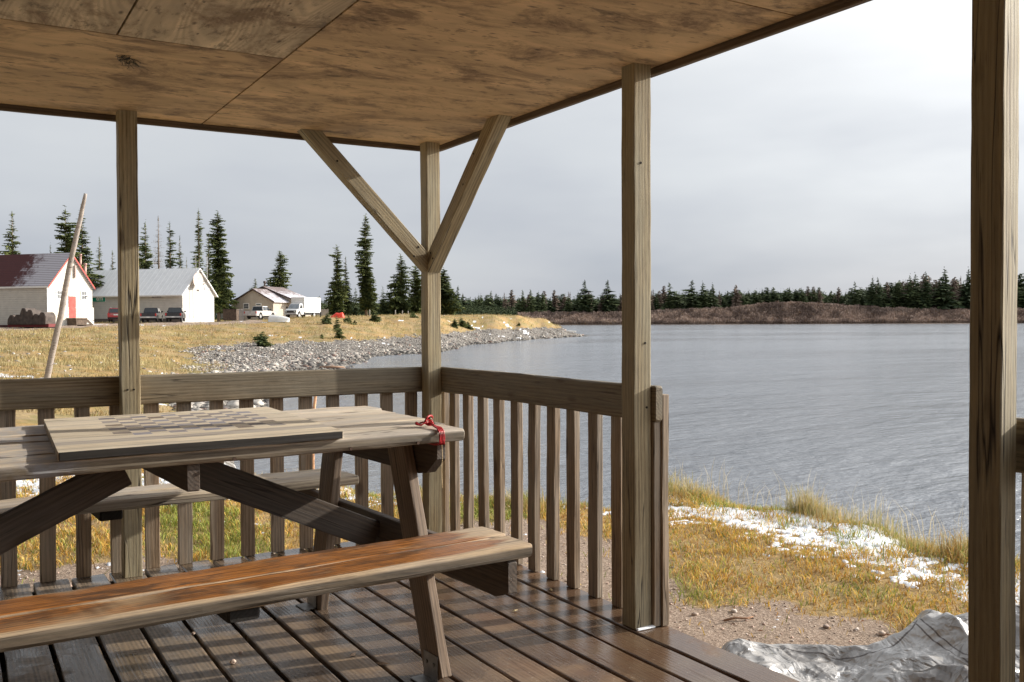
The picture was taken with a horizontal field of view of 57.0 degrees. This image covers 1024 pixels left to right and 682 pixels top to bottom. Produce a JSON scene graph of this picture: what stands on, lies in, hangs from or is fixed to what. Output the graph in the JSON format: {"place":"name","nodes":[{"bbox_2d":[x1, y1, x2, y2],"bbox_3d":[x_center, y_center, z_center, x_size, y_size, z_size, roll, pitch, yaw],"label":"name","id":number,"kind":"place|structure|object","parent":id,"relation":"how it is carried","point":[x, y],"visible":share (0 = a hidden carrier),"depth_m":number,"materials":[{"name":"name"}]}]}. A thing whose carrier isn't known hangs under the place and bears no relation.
{"place":"outdoors","nodes":[
{"label":"outdoors","id":0,"kind":"place"},
{"bbox_2d":[0,314,1019,681],"bbox_3d":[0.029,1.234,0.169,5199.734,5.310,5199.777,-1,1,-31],"label":"ground","id":1,"kind":"structure","parent":0,"point":[712,624],"depth_m":6.35,"materials":[{"name":"plant"}]},
{"bbox_2d":[0,213,21,254],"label":"spruce tree","id":2,"kind":"object","parent":1,"relation":"on","point":[11,251],"visible":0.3,"depth_m":125.65,"materials":[{"name":"green plant"}]},
{"bbox_2d":[7,308,55,327],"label":"covered pile","id":3,"kind":"object","parent":1,"relation":"on","point":[30,317],"visible":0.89,"depth_m":89.87,"materials":[{"name":"grey fabric"}]},
{"bbox_2d":[0,253,94,326],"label":"red roof house","id":4,"kind":"structure","parent":1,"relation":"on","point":[36,281],"depth_m":95.03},
{"bbox_2d":[56,290,61,299],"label":"window frame","id":5,"kind":"structure","parent":4,"relation":"in","point":[58,292],"depth_m":94.22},
{"bbox_2d":[69,296,75,317],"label":"door","id":6,"kind":"structure","parent":4,"relation":"in","point":[72,299],"depth_m":95.98,"materials":[{"name":"red paint"}]},
{"bbox_2d":[81,291,87,299],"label":"window frame","id":7,"kind":"structure","parent":4,"relation":"in","point":[83,293],"depth_m":97.52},
{"bbox_2d":[44,193,86,377],"bbox_3d":[-10.760,-0.697,22.634,1.727,5.574,0.177,0,1,24],"label":"leaning pole","id":8,"kind":"object","parent":1,"relation":"on","point":[54,344],"visible":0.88,"depth_m":22.58,"materials":[{"name":"brown wood"}]},
{"bbox_2d":[54,205,89,269],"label":"spruce tree","id":9,"kind":"object","parent":1,"relation":"on","point":[66,238],"visible":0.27,"depth_m":129.50,"materials":[{"name":"green plant"}]},
{"bbox_2d":[76,204,104,287],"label":"spruce tree","id":10,"kind":"object","parent":1,"relation":"on","point":[87,260],"visible":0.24,"depth_m":133.62,"materials":[{"name":"green plant"}]},
{"bbox_2d":[93,238,103,269],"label":"spruce tree","id":11,"kind":"object","parent":1,"relation":"on","point":[99,263],"visible":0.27,"depth_m":149.73,"materials":[{"name":"green plant"}]},
{"bbox_2d":[107,308,117,321],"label":"red car","id":12,"kind":"object","parent":1,"relation":"on","point":[112,313],"visible":0.52,"depth_m":112.96,"materials":[{"name":"paint"}]},
{"bbox_2d":[139,219,153,268],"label":"spruce tree","id":13,"kind":"object","parent":1,"relation":"on","point":[145,250],"visible":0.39,"depth_m":149.57,"materials":[{"name":"green plant"}]},
{"bbox_2d":[140,308,163,321],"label":"pickup truck","id":14,"kind":"object","parent":1,"relation":"on","point":[148,314],"visible":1,"depth_m":113.10,"materials":[{"name":"grey paint"}]},
{"bbox_2d":[90,254,217,322],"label":"metal roof building","id":15,"kind":"structure","parent":1,"relation":"on","point":[191,292],"depth_m":131.12,"materials":[{"name":"white"}]},
{"bbox_2d":[152,218,165,268],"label":"bare larch","id":16,"kind":"object","parent":1,"relation":"on","point":[158,256],"visible":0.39,"depth_m":153.68,"materials":[{"name":"plant"}]},
{"bbox_2d":[164,223,179,268],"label":"spruce tree","id":17,"kind":"object","parent":1,"relation":"on","point":[169,263],"visible":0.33,"depth_m":149.73,"materials":[{"name":"green plant"}]},
{"bbox_2d":[0,332,348,375],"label":"scattered stones","id":18,"kind":"object","parent":1,"relation":"on","point":[105,349],"visible":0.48,"depth_m":54.52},
{"bbox_2d":[165,308,185,321],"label":"pickup truck","id":19,"kind":"object","parent":1,"relation":"on","point":[175,313],"visible":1,"depth_m":114.56,"materials":[{"name":"black paint"}]},
{"bbox_2d":[175,238,183,267],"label":"spruce tree","id":20,"kind":"object","parent":1,"relation":"on","point":[180,259],"visible":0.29,"depth_m":151.76,"materials":[{"name":"green plant"}]},
{"bbox_2d":[191,210,207,273],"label":"spruce tree","id":21,"kind":"object","parent":1,"relation":"on","point":[199,259],"visible":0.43,"depth_m":141.68,"materials":[{"name":"green plant"}]},
{"bbox_2d":[204,233,214,317],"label":"spruce tree","id":22,"kind":"object","parent":1,"relation":"on","point":[208,270],"visible":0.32,"depth_m":145.72,"materials":[{"name":"green plant"}]},
{"bbox_2d":[206,210,238,321],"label":"spruce tree","id":23,"kind":"object","parent":1,"relation":"on","point":[220,282],"visible":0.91,"depth_m":137.40,"materials":[{"name":"green plant"}]},
{"bbox_2d":[222,309,242,319],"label":"deck box","id":24,"kind":"object","parent":1,"relation":"on","point":[230,314],"visible":0.89,"depth_m":129.46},
{"bbox_2d":[226,400,238,407],"bbox_3d":[-9.171,2.187,31.497,0.753,0.456,0.656,0,1,3],"label":"boulder","id":25,"kind":"object","parent":1,"relation":"on","point":[233,403],"visible":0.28,"depth_m":31.27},
{"bbox_2d":[254,399,264,404],"bbox_3d":[-8.905,2.187,32.992,0.511,0.322,0.503,0,1,26],"label":"boulder","id":26,"kind":"object","parent":1,"relation":"on","point":[258,401],"visible":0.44,"depth_m":32.84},
{"bbox_2d":[244,306,275,318],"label":"pickup truck","id":27,"kind":"object","parent":1,"relation":"on","point":[260,312],"visible":0.9,"depth_m":121.58,"materials":[{"name":"silver metal"}]},
{"bbox_2d":[252,331,274,346],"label":"young spruce","id":28,"kind":"object","parent":1,"relation":"on","point":[262,340],"visible":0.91,"depth_m":76.77,"materials":[{"name":"green plant"}]},
{"bbox_2d":[220,281,310,320],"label":"tan house","id":29,"kind":"structure","parent":1,"relation":"on","point":[277,300],"depth_m":140.41,"materials":[{"name":"paint"}]},
{"bbox_2d":[265,250,291,288],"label":"spruce tree","id":30,"kind":"object","parent":1,"relation":"on","point":[279,278],"visible":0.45,"depth_m":164.54,"materials":[{"name":"green plant"}]},
{"bbox_2d":[268,315,289,321],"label":"overturned boat","id":31,"kind":"object","parent":1,"relation":"on","point":[275,318],"visible":0.98,"depth_m":109.54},
{"bbox_2d":[0,313,561,416],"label":"bank meadow grass","id":32,"kind":"structure","parent":1,"relation":"on","point":[108,364],"depth_m":64.26,"materials":[{"name":"plant"}]},
{"bbox_2d":[284,297,320,317],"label":"box truck","id":33,"kind":"object","parent":1,"relation":"on","point":[300,306],"visible":0.91,"depth_m":127.54,"materials":[{"name":"white paint"}]},
{"bbox_2d":[312,396,316,468],"bbox_3d":[-2.499,1.691,11.972,0.047,2.140,0.156,-1,2,-40],"label":"thin pole","id":34,"kind":"object","parent":1,"relation":"on","point":[314,407],"visible":0.19,"depth_m":11.95,"materials":[{"name":"beige wood"}]},
{"bbox_2d":[320,313,331,323],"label":"young spruce","id":35,"kind":"object","parent":1,"relation":"on","point":[326,320],"visible":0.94,"depth_m":107.90,"materials":[{"name":"green plant"}]},
{"bbox_2d":[321,245,351,315],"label":"spruce tree","id":36,"kind":"object","parent":1,"relation":"on","point":[336,298],"visible":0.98,"depth_m":159.50,"materials":[{"name":"green plant"}]},
{"bbox_2d":[332,316,340,330],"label":"young spruce","id":37,"kind":"object","parent":1,"relation":"on","point":[336,326],"visible":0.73,"depth_m":100.95,"materials":[{"name":"green plant"}]},
{"bbox_2d":[331,312,344,317],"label":"plastic sheet heap","id":38,"kind":"object","parent":1,"relation":"on","point":[341,314],"visible":0.91,"depth_m":119.58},
{"bbox_2d":[334,324,346,338],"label":"young spruce","id":39,"kind":"object","parent":1,"relation":"on","point":[338,333],"visible":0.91,"depth_m":91.83,"materials":[{"name":"green plant"}]},
{"bbox_2d":[341,257,353,315],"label":"spruce tree","id":40,"kind":"object","parent":1,"relation":"on","point":[348,308],"visible":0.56,"depth_m":162.81,"materials":[{"name":"green plant"}]},
{"bbox_2d":[349,288,361,315],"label":"background spruce","id":41,"kind":"object","parent":1,"relation":"on","point":[355,308],"visible":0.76,"depth_m":234.68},
{"bbox_2d":[354,213,380,315],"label":"spruce tree","id":42,"kind":"object","parent":1,"relation":"on","point":[368,298],"visible":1,"depth_m":157.41,"materials":[{"name":"green plant"}]},
{"bbox_2d":[369,312,381,321],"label":"young spruce","id":43,"kind":"object","parent":1,"relation":"on","point":[374,318],"visible":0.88,"depth_m":123.83,"materials":[{"name":"green plant"}]},
{"bbox_2d":[166,326,588,410],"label":"shore gravel","id":44,"kind":"structure","parent":1,"relation":"on","point":[315,362],"depth_m":70.34,"materials":[{"name":"gravel"}]},
{"bbox_2d":[319,366,343,368],"bbox_3d":[-11.081,1.626,58.033,1.514,0.225,0.221,0,1,-8],"label":"driftwood","id":45,"kind":"object","parent":44,"relation":"on","point":[326,367],"visible":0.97,"depth_m":57.98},
{"bbox_2d":[376,289,387,314],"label":"background spruce","id":46,"kind":"object","parent":1,"relation":"on","point":[381,302],"visible":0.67,"depth_m":234.66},
{"bbox_2d":[382,290,391,314],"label":"background spruce","id":47,"kind":"object","parent":1,"relation":"on","point":[386,298],"visible":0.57,"depth_m":234.46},
{"bbox_2d":[384,254,414,313],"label":"spruce tree","id":48,"kind":"object","parent":1,"relation":"on","point":[398,302],"visible":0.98,"depth_m":165.37,"materials":[{"name":"green plant"}]},
{"bbox_2d":[407,266,420,313],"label":"spruce tree","id":49,"kind":"object","parent":1,"relation":"on","point":[414,299],"visible":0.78,"depth_m":169.45,"materials":[{"name":"green plant"}]},
{"bbox_2d":[440,267,465,314],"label":"spruce tree","id":50,"kind":"object","parent":1,"relation":"on","point":[450,305],"visible":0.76,"depth_m":167.12,"materials":[{"name":"green plant"}]},
{"bbox_2d":[21,522,886,644],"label":"coarse sand pebbles","id":51,"kind":"object","parent":1,"relation":"on","point":[880,633],"visible":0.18,"depth_m":4.95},
{"bbox_2d":[19,506,889,634],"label":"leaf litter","id":52,"kind":"object","parent":1,"relation":"on","point":[685,551],"visible":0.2,"depth_m":5.94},
{"bbox_2d":[450,319,459,327],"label":"young spruce","id":53,"kind":"object","parent":1,"relation":"on","point":[454,324],"visible":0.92,"depth_m":135.92,"materials":[{"name":"green plant"}]},
{"bbox_2d":[458,318,467,327],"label":"young spruce","id":54,"kind":"object","parent":1,"relation":"on","point":[463,323],"visible":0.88,"depth_m":141.84,"materials":[{"name":"green plant"}]},
{"bbox_2d":[0,426,1019,643],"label":"short grass","id":55,"kind":"structure","parent":1,"relation":"on","point":[698,569],"depth_m":6.28,"materials":[{"name":"plant"}]},
{"bbox_2d":[0,0,1023,681],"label":"veranda pavilion","id":56,"kind":"structure","parent":1,"relation":"on","point":[428,80],"depth_m":3.96,"materials":[{"name":"brown wood"}]},
{"bbox_2d":[115,54,140,68],"bbox_3d":[-1.552,-1.128,3.811,0.078,0.030,0.157,0,1,-2],"label":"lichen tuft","id":57,"kind":"object","parent":56,"relation":"attached to","point":[127,59],"visible":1,"depth_m":3.81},
{"bbox_2d":[0,406,531,681],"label":"picnic table","id":58,"kind":"object","parent":56,"relation":"on","point":[184,454],"visible":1,"depth_m":3.12,"materials":[{"name":"brown wood"}]},
{"bbox_2d":[415,415,444,487],"bbox_3d":[-0.290,0.402,3.467,0.096,0.252,0.160,-1,1,-35],"label":"knotted cord","id":59,"kind":"object","parent":58,"relation":"attached to","point":[428,421],"visible":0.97,"depth_m":3.42,"materials":[{"name":"red fabric"}]},
{"bbox_2d":[16,469,1019,626],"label":"snow","id":60,"kind":"structure","parent":1,"relation":"on","point":[813,535],"depth_m":6.96,"materials":[{"name":"snow"}]},
{"bbox_2d":[254,459,1019,581],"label":"bank grass","id":61,"kind":"structure","parent":1,"relation":"on","point":[809,507],"depth_m":7.57,"materials":[{"name":"plant"}]},
{"bbox_2d":[724,616,752,621],"bbox_3d":[1.178,1.438,4.898,0.182,0.014,0.027,-1,1,-17],"label":"stick","id":62,"kind":"object","parent":1,"relation":"on","point":[728,619],"visible":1,"depth_m":4.90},
{"bbox_2d":[721,605,1019,681],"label":"tarpaulin","id":63,"kind":"object","parent":1,"relation":"on","point":[929,645],"visible":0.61,"depth_m":4.14,"materials":[{"name":"silver plastic"}]},
{"bbox_2d":[0,0,1023,305],"label":"sky","id":64,"kind":"structure","parent":0,"point":[829,153],"materials":[{"name":"grey"}]},
{"bbox_2d":[234,323,1023,558],"bbox_3d":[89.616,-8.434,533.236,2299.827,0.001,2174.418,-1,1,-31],"label":"lake water","id":65,"kind":"structure","parent":0,"point":[875,409],"depth_m":30.70,"materials":[{"name":"grey liquid"}]},
{"bbox_2d":[557,309,1019,324],"bbox_3d":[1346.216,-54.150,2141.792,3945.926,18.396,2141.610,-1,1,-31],"label":"shore","id":66,"kind":"structure","parent":0,"point":[791,323],"depth_m":743.03,"materials":[{"name":"soil"}]},
{"bbox_2d":[482,295,492,309],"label":"spruce","id":67,"kind":"object","parent":66,"relation":"on","point":[486,301],"visible":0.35,"depth_m":820.60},
{"bbox_2d":[487,293,497,309],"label":"spruce","id":68,"kind":"object","parent":66,"relation":"on","point":[491,300],"visible":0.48,"depth_m":807.99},
{"bbox_2d":[506,290,515,309],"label":"larch","id":69,"kind":"object","parent":66,"relation":"on","point":[512,300],"visible":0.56,"depth_m":828.86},
{"bbox_2d":[515,290,527,311],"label":"spruce","id":70,"kind":"object","parent":66,"relation":"on","point":[520,306],"visible":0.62,"depth_m":809.22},
{"bbox_2d":[523,290,536,314],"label":"spruce","id":71,"kind":"object","parent":66,"relation":"on","point":[529,308],"visible":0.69,"depth_m":805.91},
{"bbox_2d":[532,293,540,310],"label":"spruce","id":72,"kind":"object","parent":66,"relation":"on","point":[536,300],"visible":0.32,"depth_m":830.81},
{"bbox_2d":[535,293,546,312],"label":"spruce","id":73,"kind":"object","parent":66,"relation":"on","point":[542,307],"visible":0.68,"depth_m":812.43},
{"bbox_2d":[547,298,556,311],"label":"spruce","id":74,"kind":"object","parent":66,"relation":"on","point":[550,308],"visible":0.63,"depth_m":826.18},
{"bbox_2d":[551,290,558,311],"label":"larch","id":75,"kind":"object","parent":66,"relation":"on","point":[554,302],"visible":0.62,"depth_m":830.30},
{"bbox_2d":[557,294,566,311],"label":"spruce","id":76,"kind":"object","parent":66,"relation":"on","point":[561,300],"visible":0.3,"depth_m":841.22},
{"bbox_2d":[560,295,565,311],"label":"larch","id":77,"kind":"object","parent":66,"relation":"on","point":[562,303],"visible":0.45,"depth_m":829.01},
{"bbox_2d":[564,296,572,311],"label":"spruce","id":78,"kind":"object","parent":66,"relation":"on","point":[568,305],"visible":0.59,"depth_m":812.02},
{"bbox_2d":[575,280,596,312],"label":"spruce","id":79,"kind":"object","parent":66,"relation":"on","point":[586,297],"visible":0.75,"depth_m":806.50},
{"bbox_2d":[597,294,604,312],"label":"larch","id":80,"kind":"object","parent":66,"relation":"on","point":[599,305],"visible":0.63,"depth_m":807.69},
{"bbox_2d":[600,281,619,313],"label":"spruce","id":81,"kind":"object","parent":66,"relation":"on","point":[608,305],"visible":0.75,"depth_m":804.17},
{"bbox_2d":[214,280,1023,319],"bbox_3d":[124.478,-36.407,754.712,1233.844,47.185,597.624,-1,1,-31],"label":"wood","id":82,"kind":"object","parent":66,"relation":"on","point":[469,310],"visible":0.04,"depth_m":413.89,"materials":[{"name":"plant"}]},
{"bbox_2d":[653,296,660,309],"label":"spruce","id":83,"kind":"object","parent":66,"relation":"on","point":[656,305],"visible":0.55,"depth_m":819.06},
{"bbox_2d":[657,291,662,308],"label":"larch","id":84,"kind":"object","parent":66,"relation":"on","point":[659,297],"visible":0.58,"depth_m":821.81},
{"bbox_2d":[661,286,667,312],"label":"larch","id":85,"kind":"object","parent":66,"relation":"on","point":[663,295],"visible":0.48,"depth_m":825.88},
{"bbox_2d":[659,283,677,310],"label":"spruce","id":86,"kind":"object","parent":66,"relation":"on","point":[670,302],"visible":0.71,"depth_m":808.95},
{"bbox_2d":[673,293,682,308],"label":"spruce","id":87,"kind":"object","parent":66,"relation":"on","point":[678,305],"visible":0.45,"depth_m":813.72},
{"bbox_2d":[679,281,702,310],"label":"spruce","id":88,"kind":"object","parent":66,"relation":"on","point":[692,302],"visible":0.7,"depth_m":806.59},
{"bbox_2d":[695,284,710,309],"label":"spruce","id":89,"kind":"object","parent":66,"relation":"on","point":[703,300],"visible":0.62,"depth_m":811.26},
{"bbox_2d":[706,282,720,312],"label":"spruce","id":90,"kind":"object","parent":66,"relation":"on","point":[711,300],"visible":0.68,"depth_m":808.31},
{"bbox_2d":[731,285,742,313],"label":"larch","id":91,"kind":"object","parent":66,"relation":"on","point":[736,300],"visible":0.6,"depth_m":807.91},
{"bbox_2d":[739,292,748,312],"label":"spruce","id":92,"kind":"object","parent":66,"relation":"on","point":[743,303],"visible":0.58,"depth_m":810.74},
{"bbox_2d":[751,290,760,305],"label":"spruce","id":93,"kind":"object","parent":66,"relation":"on","point":[755,299],"visible":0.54,"depth_m":826.19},
{"bbox_2d":[762,287,771,309],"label":"spruce","id":94,"kind":"object","parent":66,"relation":"on","point":[766,297],"visible":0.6,"depth_m":820.00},
{"bbox_2d":[517,300,1023,324],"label":"willow thicket","id":95,"kind":"object","parent":66,"relation":"on","point":[833,312],"visible":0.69,"depth_m":771.01,"materials":[{"name":"plant"}]},
{"bbox_2d":[781,290,790,301],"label":"spruce","id":96,"kind":"object","parent":66,"relation":"on","point":[784,296],"visible":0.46,"depth_m":833.43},
{"bbox_2d":[791,289,799,301],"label":"spruce","id":97,"kind":"object","parent":66,"relation":"on","point":[796,297],"visible":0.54,"depth_m":821.38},
{"bbox_2d":[797,287,806,306],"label":"spruce","id":98,"kind":"object","parent":66,"relation":"on","point":[801,297],"visible":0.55,"depth_m":814.38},
{"bbox_2d":[810,290,818,309],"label":"spruce","id":99,"kind":"object","parent":66,"relation":"on","point":[814,298],"visible":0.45,"depth_m":818.72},
{"bbox_2d":[832,287,840,303],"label":"larch","id":100,"kind":"object","parent":66,"relation":"on","point":[838,296],"visible":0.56,"depth_m":835.73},
{"bbox_2d":[847,282,860,306],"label":"spruce","id":101,"kind":"object","parent":66,"relation":"on","point":[854,300],"visible":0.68,"depth_m":810.13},
{"bbox_2d":[863,278,881,308],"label":"spruce","id":102,"kind":"object","parent":66,"relation":"on","point":[872,296],"visible":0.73,"depth_m":809.38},
{"bbox_2d":[874,277,883,307],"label":"spruce","id":103,"kind":"object","parent":66,"relation":"on","point":[879,299],"visible":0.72,"depth_m":809.98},
{"bbox_2d":[882,282,890,302],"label":"larch","id":104,"kind":"object","parent":66,"relation":"on","point":[887,286],"visible":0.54,"depth_m":826.70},
{"bbox_2d":[882,282,906,309],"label":"spruce","id":105,"kind":"object","parent":66,"relation":"on","point":[895,301],"visible":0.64,"depth_m":812.02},
{"bbox_2d":[901,273,921,307],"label":"spruce","id":106,"kind":"object","parent":66,"relation":"on","point":[911,295],"visible":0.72,"depth_m":807.05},
{"bbox_2d":[902,272,925,308],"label":"spruce","id":107,"kind":"object","parent":66,"relation":"on","point":[918,304],"visible":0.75,"depth_m":806.67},
{"bbox_2d":[919,274,928,293],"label":"larch","id":108,"kind":"object","parent":66,"relation":"on","point":[922,282],"visible":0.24,"depth_m":821.75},
{"bbox_2d":[917,271,932,308],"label":"spruce","id":109,"kind":"object","parent":66,"relation":"on","point":[925,300],"visible":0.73,"depth_m":806.04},
{"bbox_2d":[930,267,962,311],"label":"spruce","id":110,"kind":"object","parent":66,"relation":"on","point":[943,301],"visible":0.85,"depth_m":804.99,"materials":[{"name":"plant"}]},
{"bbox_2d":[948,278,958,300],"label":"larch","id":111,"kind":"object","parent":66,"relation":"on","point":[953,285],"visible":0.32,"depth_m":816.10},
{"bbox_2d":[958,266,970,308],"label":"spruce","id":112,"kind":"object","parent":66,"relation":"on","point":[964,301],"visible":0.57,"depth_m":811.33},
{"bbox_2d":[1017,273,1023,307],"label":"spruce","id":113,"kind":"object","parent":66,"relation":"on","point":[1020,280],"visible":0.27,"depth_m":837.05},
{"bbox_2d":[1017,287,1023,308],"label":"spruce","id":114,"kind":"object","parent":66,"relation":"on","point":[1018,295],"visible":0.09,"depth_m":824.41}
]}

